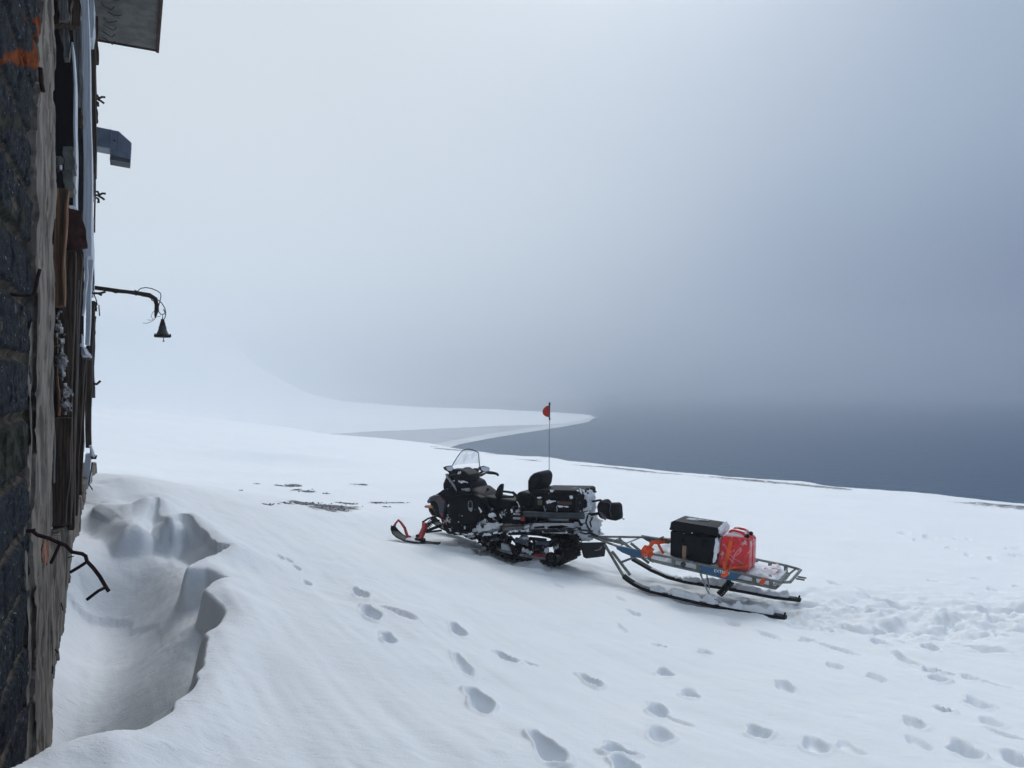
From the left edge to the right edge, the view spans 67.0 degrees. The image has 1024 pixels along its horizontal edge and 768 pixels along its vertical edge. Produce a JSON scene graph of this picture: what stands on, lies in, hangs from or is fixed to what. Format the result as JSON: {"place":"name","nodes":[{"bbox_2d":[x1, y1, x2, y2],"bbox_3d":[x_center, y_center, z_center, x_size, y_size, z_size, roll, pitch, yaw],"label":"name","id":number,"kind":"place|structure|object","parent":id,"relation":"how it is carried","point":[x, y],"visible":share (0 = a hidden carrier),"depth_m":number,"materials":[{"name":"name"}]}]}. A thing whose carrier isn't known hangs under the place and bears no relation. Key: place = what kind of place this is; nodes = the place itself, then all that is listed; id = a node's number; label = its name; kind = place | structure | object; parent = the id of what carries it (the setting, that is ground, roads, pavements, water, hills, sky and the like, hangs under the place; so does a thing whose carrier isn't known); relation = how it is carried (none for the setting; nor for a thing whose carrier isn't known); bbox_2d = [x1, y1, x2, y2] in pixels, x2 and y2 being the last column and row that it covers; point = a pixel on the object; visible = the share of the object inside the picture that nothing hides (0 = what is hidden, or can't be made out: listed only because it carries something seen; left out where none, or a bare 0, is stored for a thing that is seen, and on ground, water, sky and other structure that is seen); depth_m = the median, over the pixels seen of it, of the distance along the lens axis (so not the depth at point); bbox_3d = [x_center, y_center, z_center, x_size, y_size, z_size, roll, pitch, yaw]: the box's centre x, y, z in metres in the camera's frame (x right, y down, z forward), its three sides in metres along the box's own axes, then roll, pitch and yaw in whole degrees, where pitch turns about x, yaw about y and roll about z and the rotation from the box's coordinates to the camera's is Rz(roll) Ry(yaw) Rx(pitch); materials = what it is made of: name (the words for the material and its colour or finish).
{"place":"outdoors","nodes":[
{"label":"outdoors","id":0,"kind":"place"},
{"bbox_2d":[240,483,407,510],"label":"gravel","id":1,"kind":"structure","parent":0,"point":[321,502],"depth_m":14.51,"materials":[{"name":"grey gravel"}]},
{"bbox_2d":[12,304,1023,767],"bbox_3d":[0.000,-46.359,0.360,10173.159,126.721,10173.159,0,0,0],"label":"snow ground","id":2,"kind":"structure","parent":0,"point":[224,622],"depth_m":6.90,"materials":[{"name":"white snow"}]},
{"bbox_2d":[0,0,162,767],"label":"stone building","id":3,"kind":"structure","parent":2,"relation":"on","point":[49,62],"depth_m":4.65,"materials":[{"name":"stone"}]},
{"bbox_2d":[26,528,110,600],"bbox_3d":[-2.486,1.005,4.311,0.445,0.429,0.029,0,0,-26],"label":"steel bracket","id":4,"kind":"object","parent":3,"relation":"attached to","point":[84,555],"visible":0.98,"depth_m":4.33,"materials":[{"name":"metal"}]},
{"bbox_2d":[97,127,131,167],"bbox_3d":[-5.846,-3.458,11.320,0.501,0.467,0.352,0,0,-26],"label":"vent duct","id":5,"kind":"object","parent":3,"relation":"attached to","point":[116,145],"visible":0.89,"depth_m":11.20,"materials":[{"name":"grey metal"}]},
{"bbox_2d":[94,286,170,341],"bbox_3d":[-4.860,-0.894,9.805,0.992,0.694,0.230,0,0,-26],"label":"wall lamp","id":6,"kind":"object","parent":3,"relation":"attached to","point":[162,332],"visible":0.98,"depth_m":9.90,"materials":[{"name":"metal"}]},
{"bbox_2d":[391,449,605,566],"bbox_3d":[-0.165,1.631,10.586,2.951,1.466,1.242,0,-1,31],"label":"snowmobile","id":7,"kind":"object","parent":2,"relation":"on","point":[468,503],"visible":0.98,"depth_m":10.26,"materials":[{"name":"black plastic"}]},
{"bbox_2d":[543,402,549,469],"bbox_3d":[0.466,0.880,10.472,0.118,1.264,0.022,0,-1,31],"label":"whip flag","id":8,"kind":"object","parent":7,"relation":"attached to","point":[546,411],"visible":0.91,"depth_m":10.45,"materials":[{"name":"red fabric"}]},
{"bbox_2d":[531,485,596,512],"bbox_3d":[0.689,1.504,10.035,0.702,0.367,0.628,0,-1,31],"label":"cargo case","id":9,"kind":"object","parent":7,"relation":"on","point":[564,498],"visible":0.99,"depth_m":9.84,"materials":[{"name":"black plastic"}]},
{"bbox_2d":[588,499,623,520],"bbox_3d":[1.203,1.608,9.947,0.542,0.270,0.279,0,0,21],"label":"duffel bag","id":10,"kind":"object","parent":7,"relation":"on","point":[608,509],"visible":0.99,"depth_m":9.85,"materials":[{"name":"black fabric"}]},
{"bbox_2d":[588,535,805,619],"bbox_3d":[2.096,2.219,9.223,2.606,0.618,0.936,0,-1,31],"label":"cargo sled","id":11,"kind":"object","parent":2,"relation":"on","point":[751,577],"visible":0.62,"depth_m":8.92,"materials":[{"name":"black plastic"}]},
{"bbox_2d":[641,536,670,557],"bbox_3d":[1.724,1.929,9.164,0.265,0.196,0.402,0,-1,30],"label":"strap heap","id":12,"kind":"object","parent":11,"relation":"on","point":[647,550],"visible":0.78,"depth_m":9.05,"materials":[{"name":"orange fabric"}]},
{"bbox_2d":[669,516,729,562],"bbox_3d":[2.166,1.810,8.964,0.607,0.451,0.545,0,-1,30],"label":"equipment case","id":13,"kind":"object","parent":11,"relation":"on","point":[695,539],"visible":0.95,"depth_m":8.86,"materials":[{"name":"black plastic"}]},
{"bbox_2d":[718,529,751,570],"bbox_3d":[2.504,1.852,8.683,0.355,0.444,0.162,0,-1,31],"label":"jerry can","id":14,"kind":"object","parent":11,"relation":"on","point":[741,552],"visible":0.98,"depth_m":8.61,"materials":[{"name":"red plastic"}]},
{"bbox_2d":[721,532,747,577],"bbox_3d":[2.446,1.919,8.620,0.260,0.472,0.266,0,0,-15],"label":"lashing strap","id":15,"kind":"object","parent":14,"relation":"attached to","point":[727,554],"visible":0.97,"depth_m":8.61,"materials":[{"name":"orange fabric"}]},
{"bbox_2d":[732,527,755,566],"bbox_3d":[2.595,1.853,8.838,0.355,0.444,0.162,0,-1,30],"label":"jerry can","id":16,"kind":"object","parent":11,"relation":"on","point":[752,536],"visible":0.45,"depth_m":8.76,"materials":[{"name":"red plastic"}]},
{"bbox_2d":[759,562,780,585],"bbox_3d":[2.900,2.133,8.720,0.159,0.105,0.813,0,-1,31],"label":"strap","id":17,"kind":"object","parent":11,"relation":"on","point":[762,581],"visible":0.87,"depth_m":8.38,"materials":[{"name":"orange fabric"}]},
{"bbox_2d":[80,0,1023,391],"label":"sky","id":18,"kind":"structure","parent":0,"point":[355,195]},
{"bbox_2d":[306,392,1023,503],"bbox_3d":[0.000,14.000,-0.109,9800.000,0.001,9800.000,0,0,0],"label":"sea water","id":19,"kind":"structure","parent":0,"point":[964,444],"depth_m":238.04,"materials":[{"name":"grey liquid"}]},
{"bbox_2d":[336,423,559,443],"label":"slush ice","id":20,"kind":"structure","parent":19,"relation":"on","point":[434,436],"depth_m":247.92,"materials":[{"name":"white ice"}]},
{"bbox_2d":[435,417,594,446],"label":"ice edge","id":21,"kind":"object","parent":20,"relation":"on","point":[451,443],"visible":0.8,"depth_m":246.85,"materials":[{"name":"white ice"}]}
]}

